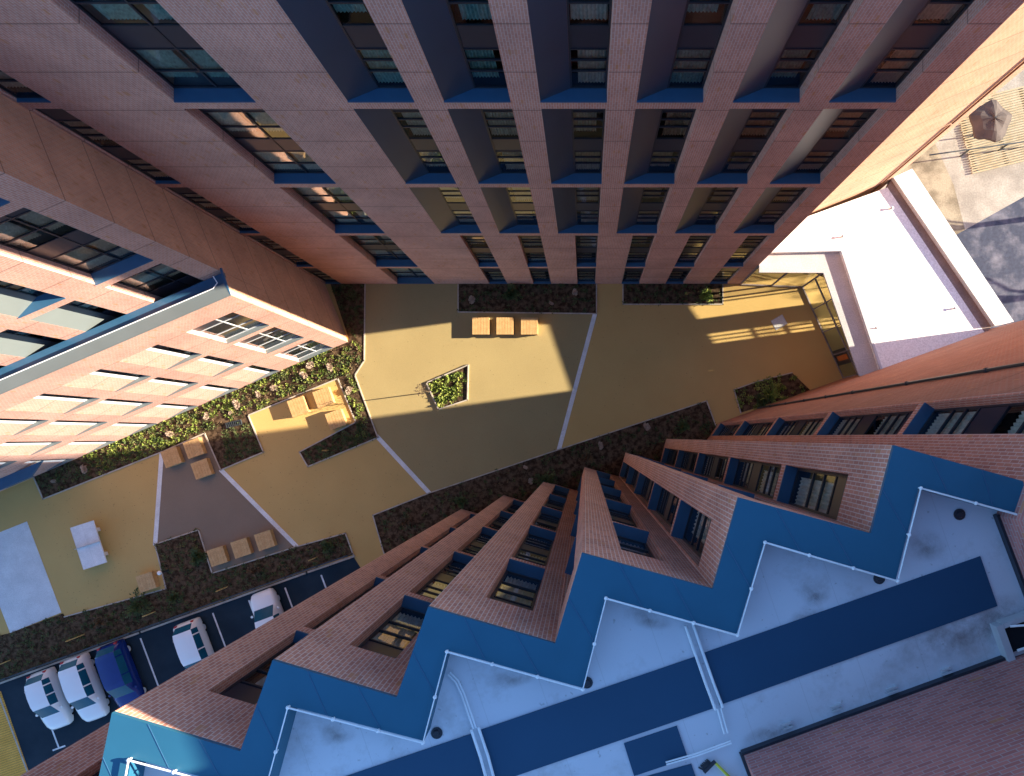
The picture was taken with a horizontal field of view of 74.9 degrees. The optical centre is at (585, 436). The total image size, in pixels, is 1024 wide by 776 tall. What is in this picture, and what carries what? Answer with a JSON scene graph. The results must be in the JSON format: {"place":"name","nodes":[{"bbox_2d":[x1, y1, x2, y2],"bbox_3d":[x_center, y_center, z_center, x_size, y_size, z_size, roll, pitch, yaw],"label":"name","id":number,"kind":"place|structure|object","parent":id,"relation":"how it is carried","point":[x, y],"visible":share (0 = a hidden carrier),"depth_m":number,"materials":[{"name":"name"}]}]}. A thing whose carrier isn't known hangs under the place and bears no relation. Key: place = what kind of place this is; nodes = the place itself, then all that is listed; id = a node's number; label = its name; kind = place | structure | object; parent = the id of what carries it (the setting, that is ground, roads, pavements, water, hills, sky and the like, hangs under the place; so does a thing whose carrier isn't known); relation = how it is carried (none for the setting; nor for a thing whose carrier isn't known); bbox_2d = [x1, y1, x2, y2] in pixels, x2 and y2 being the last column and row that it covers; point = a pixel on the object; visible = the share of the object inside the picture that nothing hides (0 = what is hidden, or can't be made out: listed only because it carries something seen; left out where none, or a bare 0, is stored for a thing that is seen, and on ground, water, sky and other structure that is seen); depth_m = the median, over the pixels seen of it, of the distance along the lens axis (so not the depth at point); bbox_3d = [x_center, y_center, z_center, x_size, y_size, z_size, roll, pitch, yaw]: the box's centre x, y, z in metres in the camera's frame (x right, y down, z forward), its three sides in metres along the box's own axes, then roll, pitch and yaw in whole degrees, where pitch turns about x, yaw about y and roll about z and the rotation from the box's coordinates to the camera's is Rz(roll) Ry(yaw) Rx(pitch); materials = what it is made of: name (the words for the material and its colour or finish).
{"place":"outdoors","nodes":[
{"label":"outdoors","id":0,"kind":"place"},
{"bbox_2d":[0,557,359,775],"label":"parking asphalt","id":1,"kind":"structure","parent":0,"point":[34,733],"depth_m":41.99,"materials":[{"name":"asphalt"}]},
{"bbox_2d":[0,691,28,775],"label":"deck","id":2,"kind":"structure","parent":1,"relation":"on","point":[9,754],"depth_m":41.98,"materials":[{"name":"yellow wood"}]},
{"bbox_2d":[24,667,74,729],"bbox_3d":[-33.378,16.405,41.236,1.780,1.505,3.750,-21,90,0],"label":"parked car","id":3,"kind":"object","parent":1,"relation":"on","point":[49,704],"visible":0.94,"depth_m":40.95,"materials":[{"name":"white metal"}]},
{"bbox_2d":[58,652,110,721],"bbox_3d":[-31.216,15.703,41.242,1.860,1.495,4.150,-21,90,0],"label":"parked car","id":4,"kind":"object","parent":1,"relation":"on","point":[84,693],"visible":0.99,"depth_m":40.93,"materials":[{"name":"white metal"}]},
{"bbox_2d":[95,639,147,707],"bbox_3d":[-28.919,14.919,41.236,1.890,1.505,4.300,-21,90,0],"label":"parked car","id":5,"kind":"object","parent":1,"relation":"on","point":[121,681],"visible":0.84,"depth_m":40.83,"materials":[{"name":"blue metal"}]},
{"bbox_2d":[0,555,354,683],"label":"kerb","id":6,"kind":"structure","parent":1,"relation":"on","point":[206,608],"depth_m":41.90,"materials":[{"name":"concrete"}]},
{"bbox_2d":[172,617,213,669],"bbox_3d":[-24.189,13.459,41.227,1.860,1.525,4.100,-21,90,0],"label":"parked car","id":7,"kind":"object","parent":1,"relation":"on","point":[192,643],"visible":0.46,"depth_m":40.60,"materials":[{"name":"white metal"}]},
{"bbox_2d":[250,588,283,627],"bbox_3d":[-19.514,11.676,41.242,1.890,1.495,4.300,-21,90,0],"label":"parked car","id":8,"kind":"object","parent":1,"relation":"on","point":[266,606],"visible":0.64,"depth_m":41.06,"materials":[{"name":"white metal"}]},
{"bbox_2d":[157,434,293,571],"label":"dark paving","id":9,"kind":"structure","parent":0,"point":[217,509],"depth_m":42.00,"materials":[{"name":"grey concrete"}]},
{"bbox_2d":[1,72,780,680],"bbox_3d":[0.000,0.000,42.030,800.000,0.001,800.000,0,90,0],"label":"ground","id":10,"kind":"structure","parent":0,"point":[173,618],"depth_m":42.03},
{"bbox_2d":[0,0,1023,283],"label":"apartment block","id":11,"kind":"structure","parent":10,"relation":"on","point":[354,142],"depth_m":20.54,"materials":[{"name":"brick"}]},
{"bbox_2d":[0,70,50,102],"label":"window","id":12,"kind":"structure","parent":11,"relation":"in","point":[23,94],"depth_m":19.06,"materials":[{"name":"metal"}]},
{"bbox_2d":[36,109,180,183],"bbox_3d":[-15.925,-10.305,22.453,0.950,5.764,1.310,0,90,0],"label":"window","id":13,"kind":"structure","parent":11,"relation":"in","point":[64,118],"depth_m":22.38,"materials":[{"name":"glass"}]},
{"bbox_2d":[70,0,255,102],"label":"window","id":14,"kind":"structure","parent":11,"relation":"in","point":[145,28],"depth_m":17.17,"materials":[{"name":"glass"}]},
{"bbox_2d":[167,187,259,232],"bbox_3d":[-15.925,-10.305,28.618,0.950,5.754,1.310,0,90,0],"label":"window","id":15,"kind":"structure","parent":11,"relation":"in","point":[185,192],"depth_m":28.54,"materials":[{"name":"metal"}]},
{"bbox_2d":[199,109,335,183],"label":"window","id":16,"kind":"structure","parent":11,"relation":"in","point":[254,130],"depth_m":22.83,"materials":[{"name":"glass"}]},
{"bbox_2d":[291,187,383,232],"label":"window","id":17,"kind":"structure","parent":11,"relation":"in","point":[347,217],"depth_m":29.37,"materials":[{"name":"glass"}]},
{"bbox_2d":[277,0,413,102],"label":"window","id":18,"kind":"structure","parent":11,"relation":"in","point":[343,35],"depth_m":16.97,"materials":[{"name":"metal"}]},
{"bbox_2d":[349,236,417,266],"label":"window","id":19,"kind":"structure","parent":11,"relation":"in","point":[386,253],"depth_m":36.32,"materials":[{"name":"glass"}]},
{"bbox_2d":[354,109,455,183],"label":"window","id":20,"kind":"structure","parent":11,"relation":"in","point":[403,135],"depth_m":22.54,"materials":[{"name":"metal"}]},
{"bbox_2d":[387,268,434,283],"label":"window","id":21,"kind":"structure","parent":11,"relation":"in","point":[404,275],"depth_m":41.84,"materials":[{"name":"glass"}]},
{"bbox_2d":[409,187,480,232],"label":"window","id":22,"kind":"structure","parent":11,"relation":"in","point":[446,207],"depth_m":28.98,"materials":[{"name":"metal"}]},
{"bbox_2d":[402,0,510,102],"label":"window","id":23,"kind":"structure","parent":11,"relation":"in","point":[432,22],"depth_m":17.00,"materials":[{"name":"metal"}]},
{"bbox_2d":[463,236,497,266],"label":"window","id":24,"kind":"structure","parent":11,"relation":"in","point":[478,245],"depth_m":35.27,"materials":[{"name":"glass"}]},
{"bbox_2d":[448,109,528,183],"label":"window","id":25,"kind":"structure","parent":11,"relation":"in","point":[473,127],"depth_m":22.58,"materials":[{"name":"metal"}]},
{"bbox_2d":[481,187,539,232],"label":"window","id":26,"kind":"structure","parent":11,"relation":"in","point":[503,205],"depth_m":28.98,"materials":[{"name":"metal"}]},
{"bbox_2d":[519,236,546,266],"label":"window","id":27,"kind":"structure","parent":11,"relation":"in","point":[532,246],"depth_m":35.27,"materials":[{"name":"glass"}]},
{"bbox_2d":[527,0,611,102],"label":"window","id":28,"kind":"structure","parent":11,"relation":"in","point":[587,35],"depth_m":17.01,"materials":[{"name":"metal"}]},
{"bbox_2d":[542,109,604,183],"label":"window","id":29,"kind":"structure","parent":11,"relation":"in","point":[585,129],"depth_m":22.60,"materials":[{"name":"metal"}]},
{"bbox_2d":[552,187,600,232],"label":"window","id":30,"kind":"structure","parent":11,"relation":"in","point":[585,200],"depth_m":28.98,"materials":[{"name":"metal"}]},
{"bbox_2d":[575,210,597,266],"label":"window","id":31,"kind":"structure","parent":11,"relation":"in","point":[586,246],"depth_m":35.27,"materials":[{"name":"metal"}]},
{"bbox_2d":[626,236,653,266],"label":"window","id":32,"kind":"structure","parent":11,"relation":"in","point":[640,246],"depth_m":35.27,"materials":[{"name":"glass"}]},
{"bbox_2d":[617,187,669,232],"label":"window","id":33,"kind":"structure","parent":11,"relation":"in","point":[641,208],"depth_m":29.05,"materials":[{"name":"metal"}]},
{"bbox_2d":[624,109,695,183],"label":"window","id":34,"kind":"structure","parent":11,"relation":"in","point":[658,137],"depth_m":22.60,"materials":[{"name":"metal"}]},
{"bbox_2d":[637,0,732,102],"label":"window","id":35,"kind":"structure","parent":11,"relation":"in","point":[683,37],"depth_m":17.02,"materials":[{"name":"metal"}]},
{"bbox_2d":[674,236,710,266],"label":"window","id":36,"kind":"structure","parent":11,"relation":"in","point":[694,245],"depth_m":35.27,"materials":[{"name":"glass"}]},
{"bbox_2d":[675,187,738,232],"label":"window","id":37,"kind":"structure","parent":11,"relation":"in","point":[706,205],"depth_m":29.11,"materials":[{"name":"metal"}]},
{"bbox_2d":[697,109,786,183],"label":"window","id":38,"kind":"structure","parent":11,"relation":"in","point":[743,134],"depth_m":22.64,"materials":[{"name":"metal"}]},
{"bbox_2d":[723,236,766,266],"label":"window","id":39,"kind":"structure","parent":11,"relation":"in","point":[750,243],"depth_m":35.42,"materials":[{"name":"glass"}]},
{"bbox_2d":[734,187,807,232],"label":"window","id":40,"kind":"structure","parent":11,"relation":"in","point":[772,204],"depth_m":29.11,"materials":[{"name":"metal"}]},
{"bbox_2d":[733,0,853,102],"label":"window","id":41,"kind":"structure","parent":11,"relation":"in","point":[795,34],"depth_m":17.05,"materials":[{"name":"glass"}]},
{"bbox_2d":[770,109,876,183],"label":"window","id":42,"kind":"structure","parent":11,"relation":"in","point":[832,129],"depth_m":22.68,"materials":[{"name":"metal"}]},
{"bbox_2d":[829,0,973,102],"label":"window","id":43,"kind":"structure","parent":11,"relation":"in","point":[915,26],"depth_m":17.07,"materials":[{"name":"metal"}]},
{"bbox_2d":[20,320,1023,775],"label":"sawtooth block","id":44,"kind":"structure","parent":10,"relation":"on","point":[730,596],"depth_m":11.42,"materials":[{"name":"brick"}]},
{"bbox_2d":[219,630,308,704],"bbox_3d":[-6.881,5.608,14.413,0.920,3.844,1.490,17,90,0],"label":"window","id":45,"kind":"structure","parent":44,"relation":"in","point":[242,689],"depth_m":13.72,"materials":[{"name":"glass"}]},
{"bbox_2d":[358,595,430,657],"bbox_3d":[-4.219,4.738,14.413,0.920,3.844,1.490,17,90,0],"label":"window","id":46,"kind":"structure","parent":44,"relation":"in","point":[389,639],"depth_m":14.99,"materials":[{"name":"glass"}]},
{"bbox_2d":[415,551,473,598],"bbox_3d":[-4.219,4.738,19.638,0.920,5.794,1.490,17,90,0],"label":"window","id":47,"kind":"structure","parent":44,"relation":"in","point":[432,589],"depth_m":20.16,"materials":[{"name":"glass"}]},
{"bbox_2d":[490,559,544,610],"bbox_3d":[-1.632,3.843,14.413,0.920,3.844,1.490,16,90,0],"label":"window","id":48,"kind":"structure","parent":44,"relation":"in","point":[520,582],"depth_m":15.60,"materials":[{"name":"glass"}]},
{"bbox_2d":[514,525,555,565],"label":"window","id":49,"kind":"structure","parent":44,"relation":"in","point":[536,548],"depth_m":20.55,"materials":[{"name":"glass"}]},
{"bbox_2d":[613,522,654,558],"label":"window","id":50,"kind":"structure","parent":44,"relation":"in","point":[626,533],"depth_m":16.29,"materials":[{"name":"metal"}]},
{"bbox_2d":[647,482,678,526],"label":"window","id":51,"kind":"structure","parent":44,"relation":"in","point":[665,505],"depth_m":21.06,"materials":[{"name":"glass"}]},
{"bbox_2d":[671,500,710,557],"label":"window","id":52,"kind":"structure","parent":44,"relation":"in","point":[692,526],"depth_m":16.23,"materials":[{"name":"metal"}]},
{"bbox_2d":[694,453,727,481],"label":"window","id":53,"kind":"structure","parent":44,"relation":"in","point":[710,466],"depth_m":26.77,"materials":[{"name":"glass"}]},
{"bbox_2d":[724,457,780,498],"bbox_3d":[5.539,1.329,19.638,1.490,5.794,0.920,15,90,0],"label":"window","id":54,"kind":"structure","parent":44,"relation":"in","point":[756,477],"depth_m":20.15,"materials":[{"name":"glass"}]},
{"bbox_2d":[767,417,824,434],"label":"window","id":55,"kind":"structure","parent":44,"relation":"in","point":[806,426],"depth_m":26.57,"materials":[{"name":"glass"}]},
{"bbox_2d":[776,465,847,519],"bbox_3d":[5.539,1.329,14.413,1.490,3.844,0.920,15,90,0],"label":"window","id":56,"kind":"structure","parent":44,"relation":"in","point":[818,492],"depth_m":15.09,"materials":[{"name":"glass"}]},
{"bbox_2d":[816,411,912,434],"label":"window","id":57,"kind":"structure","parent":44,"relation":"in","point":[883,423],"depth_m":19.92,"materials":[{"name":"glass"}]},
{"bbox_2d":[902,402,1023,433],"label":"window","id":58,"kind":"structure","parent":44,"relation":"in","point":[1008,418],"depth_m":14.49,"materials":[{"name":"glass"}]},
{"bbox_2d":[990,611,1023,661],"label":"roof hatch","id":59,"kind":"object","parent":44,"relation":"on","point":[1008,632],"visible":0.98,"depth_m":11.26,"materials":[{"name":"white metal"}]},
{"bbox_2d":[0,273,855,634],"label":"courtyard paving","id":60,"kind":"structure","parent":0,"point":[634,369],"depth_m":42.00,"materials":[{"name":"beige concrete"}]},
{"bbox_2d":[0,522,60,632],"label":"concrete slab","id":61,"kind":"structure","parent":60,"relation":"on","point":[27,596],"depth_m":41.99,"materials":[{"name":"concrete"}]},
{"bbox_2d":[70,520,107,569],"bbox_3d":[-30.915,6.747,41.541,1.600,0.910,2.740,-18,90,0],"label":"table tennis","id":62,"kind":"object","parent":60,"relation":"on","point":[89,547],"visible":1,"depth_m":41.24,"materials":[{"name":"concrete"}]},
{"bbox_2d":[0,94,347,490],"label":"stepped block","id":63,"kind":"structure","parent":60,"relation":"on","point":[131,302],"depth_m":28.25,"materials":[{"name":"brick"}]},
{"bbox_2d":[0,418,48,434],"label":"window","id":64,"kind":"structure","parent":63,"relation":"in","point":[7,426],"depth_m":32.78,"materials":[{"name":"metal"}]},
{"bbox_2d":[0,441,62,454],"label":"window","id":65,"kind":"structure","parent":63,"relation":"in","point":[8,448],"depth_m":36.33,"materials":[{"name":"metal"}]},
{"bbox_2d":[0,329,64,357],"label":"window","id":66,"kind":"structure","parent":63,"relation":"in","point":[12,342],"depth_m":27.65,"materials":[{"name":"glass"}]},
{"bbox_2d":[0,280,65,317],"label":"window","id":67,"kind":"structure","parent":63,"relation":"in","point":[18,301],"depth_m":24.52,"materials":[{"name":"metal"}]},
{"bbox_2d":[6,394,99,412],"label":"window","id":68,"kind":"structure","parent":63,"relation":"in","point":[43,402],"depth_m":31.85,"materials":[{"name":"metal"}]},
{"bbox_2d":[24,420,107,434],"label":"window","id":69,"kind":"structure","parent":63,"relation":"in","point":[59,427],"depth_m":35.95,"materials":[{"name":"metal"}]},
{"bbox_2d":[0,208,152,284],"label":"window","id":70,"kind":"structure","parent":63,"relation":"in","point":[25,230],"depth_m":22.58,"materials":[{"name":"glass"}]},
{"bbox_2d":[30,300,125,331],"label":"window","id":71,"kind":"structure","parent":63,"relation":"in","point":[77,315],"depth_m":27.30,"materials":[{"name":"metal"}]},
{"bbox_2d":[46,441,115,453],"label":"window","id":72,"kind":"structure","parent":63,"relation":"in","point":[76,446],"depth_m":40.39,"materials":[{"name":"metal"}]},
{"bbox_2d":[62,369,150,390],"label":"window","id":73,"kind":"structure","parent":63,"relation":"in","point":[103,379],"depth_m":31.85,"materials":[{"name":"metal"}]},
{"bbox_2d":[75,399,152,415],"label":"window","id":74,"kind":"structure","parent":63,"relation":"in","point":[108,406],"depth_m":35.97,"materials":[{"name":"metal"}]},
{"bbox_2d":[116,263,202,297],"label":"window","id":75,"kind":"structure","parent":63,"relation":"in","point":[161,280],"depth_m":28.18,"materials":[{"name":"glass"}]},
{"bbox_2d":[124,377,197,395],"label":"window","id":76,"kind":"structure","parent":63,"relation":"in","point":[157,386],"depth_m":35.97,"materials":[{"name":"metal"}]},
{"bbox_2d":[120,345,201,369],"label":"window","id":77,"kind":"structure","parent":63,"relation":"in","point":[160,356],"depth_m":31.87,"materials":[{"name":"metal"}]},
{"bbox_2d":[179,384,238,399],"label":"window","id":78,"kind":"structure","parent":63,"relation":"in","point":[209,391],"depth_m":40.45,"materials":[{"name":"metal"}]},
{"bbox_2d":[175,355,243,376],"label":"window","id":79,"kind":"structure","parent":63,"relation":"in","point":[208,365],"depth_m":35.98,"materials":[{"name":"metal"}]},
{"bbox_2d":[191,312,269,343],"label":"window","id":80,"kind":"structure","parent":63,"relation":"in","point":[231,327],"depth_m":32.28,"materials":[{"name":"white glass"}]},
{"bbox_2d":[223,365,278,382],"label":"window","id":81,"kind":"structure","parent":63,"relation":"in","point":[253,373],"depth_m":40.46,"materials":[{"name":"metal"}]},
{"bbox_2d":[238,327,303,353],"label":"window","id":82,"kind":"structure","parent":63,"relation":"in","point":[270,340],"depth_m":36.37,"materials":[{"name":"white glass"}]},
{"bbox_2d":[279,340,332,361],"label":"window","id":83,"kind":"structure","parent":63,"relation":"in","point":[304,351],"depth_m":40.85,"materials":[{"name":"white glass"}]},
{"bbox_2d":[0,531,351,678],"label":"planting bed","id":84,"kind":"object","parent":60,"relation":"on","point":[151,619],"visible":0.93,"depth_m":41.98,"materials":[{"name":"soil"}]},
{"bbox_2d":[0,528,349,680],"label":"ground cover","id":85,"kind":"object","parent":84,"relation":"on","point":[181,596],"visible":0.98,"depth_m":41.93,"materials":[{"name":"green plant"}]},
{"bbox_2d":[0,553,352,680],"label":"fence","id":86,"kind":"object","parent":84,"relation":"on","point":[178,615],"visible":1,"depth_m":41.08,"materials":[{"name":"metal"}]},
{"bbox_2d":[34,284,376,497],"bbox_3d":[-22.251,-0.132,42.002,24.714,0.036,10.194,-33,90,0],"label":"planting bed","id":87,"kind":"object","parent":60,"relation":"on","point":[215,439],"visible":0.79,"depth_m":41.98,"materials":[{"name":"soil"}]},
{"bbox_2d":[83,340,369,474],"bbox_3d":[-22.875,-1.809,41.863,18.494,0.263,6.211,-8,90,0],"label":"ground cover","id":88,"kind":"object","parent":87,"relation":"on","point":[345,370],"visible":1,"depth_m":41.92,"materials":[{"name":"green plant"}]},
{"bbox_2d":[33,284,378,499],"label":"kerb","id":89,"kind":"structure","parent":60,"relation":"on","point":[254,429],"depth_m":41.94,"materials":[{"name":"concrete"}]},
{"bbox_2d":[374,402,715,552],"bbox_3d":[-2.073,3.862,42.002,22.514,0.036,5.533,-19,90,0],"label":"planting bed","id":90,"kind":"object","parent":60,"relation":"on","point":[612,454],"visible":0.5,"depth_m":41.98,"materials":[{"name":"soil"}]},
{"bbox_2d":[380,403,716,547],"bbox_3d":[-2.106,3.856,41.870,22.723,0.248,5.733,-18,90,0],"label":"ground cover","id":91,"kind":"object","parent":90,"relation":"on","point":[522,490],"visible":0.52,"depth_m":41.93,"materials":[{"name":"green plant"}]},
{"bbox_2d":[557,314,596,448],"bbox_3d":[-0.540,-3.459,42.000,0.270,0.020,9.107,15,90,0],"label":"paving strip","id":92,"kind":"object","parent":60,"relation":"on","point":[576,383],"visible":1,"depth_m":41.99,"materials":[{"name":"grey concrete"}]},
{"bbox_2d":[624,284,721,303],"bbox_3d":[5.541,-9.054,42.002,6.324,0.036,1.351,0,90,0],"label":"planting bed","id":93,"kind":"object","parent":60,"relation":"on","point":[629,295],"visible":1,"depth_m":41.98,"materials":[{"name":"soil"}]},
{"bbox_2d":[735,373,809,412],"bbox_3d":[11.816,-2.968,42.002,4.650,0.036,1.577,-18,90,0],"label":"planting bed","id":94,"kind":"object","parent":60,"relation":"on","point":[790,384],"visible":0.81,"depth_m":41.98,"materials":[{"name":"soil"}]},
{"bbox_2d":[740,169,1013,378],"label":"lobby building","id":95,"kind":"structure","parent":60,"relation":"on","point":[905,275],"depth_m":37.20,"materials":[{"name":"white concrete"}]},
{"bbox_2d":[356,284,592,491],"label":"paving","id":96,"kind":"structure","parent":0,"point":[486,427],"depth_m":42.00,"materials":[{"name":"beige concrete"}]},
{"bbox_2d":[428,366,467,407],"bbox_3d":[-8.333,-3.047,42.002,2.882,0.036,2.016,-23,90,0],"label":"planting bed","id":97,"kind":"object","parent":96,"relation":"on","point":[464,370],"visible":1,"depth_m":41.98,"materials":[{"name":"soil"}]},
{"bbox_2d":[428,372,466,407],"bbox_3d":[-8.556,-3.047,41.855,2.504,0.278,1.973,-24,90,0],"label":"ground cover","id":98,"kind":"object","parent":97,"relation":"on","point":[441,400],"visible":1,"depth_m":41.90,"materials":[{"name":"green plant"}]},
{"bbox_2d":[459,284,595,312],"bbox_3d":[-3.676,-8.757,42.002,8.757,0.036,1.946,0,90,0],"label":"planting bed","id":99,"kind":"object","parent":96,"relation":"on","point":[496,303],"visible":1,"depth_m":41.98,"materials":[{"name":"soil"}]},
{"bbox_2d":[816,69,1023,277],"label":"yard paving","id":100,"kind":"structure","parent":0,"point":[982,195],"depth_m":42.00,"materials":[{"name":"beige concrete"}]},
{"bbox_2d":[959,86,1023,173],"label":"slatted deck","id":101,"kind":"structure","parent":100,"relation":"on","point":[1005,153],"depth_m":41.88,"materials":[{"name":"wood"}]},
{"bbox_2d":[966,99,1011,141],"bbox_3d":[24.432,-19.043,40.725,2.563,2.550,2.528,0,90,0],"label":"parasol","id":102,"kind":"object","parent":101,"relation":"on","point":[990,120],"visible":0.98,"depth_m":39.77,"materials":[{"name":"fabric"}]},
{"bbox_2d":[898,144,964,234],"bbox_3d":[22.625,-13.764,42.004,3.067,0.020,10.161,-24,90,0],"label":"yard edge","id":103,"kind":"object","parent":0,"point":[932,173],"visible":0.36,"depth_m":41.99,"materials":[{"name":"beige concrete"}]},
{"bbox_2d":[957,197,1023,328],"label":"road","id":104,"kind":"structure","parent":0,"point":[993,244],"depth_m":41.99,"materials":[{"name":"grey asphalt"}]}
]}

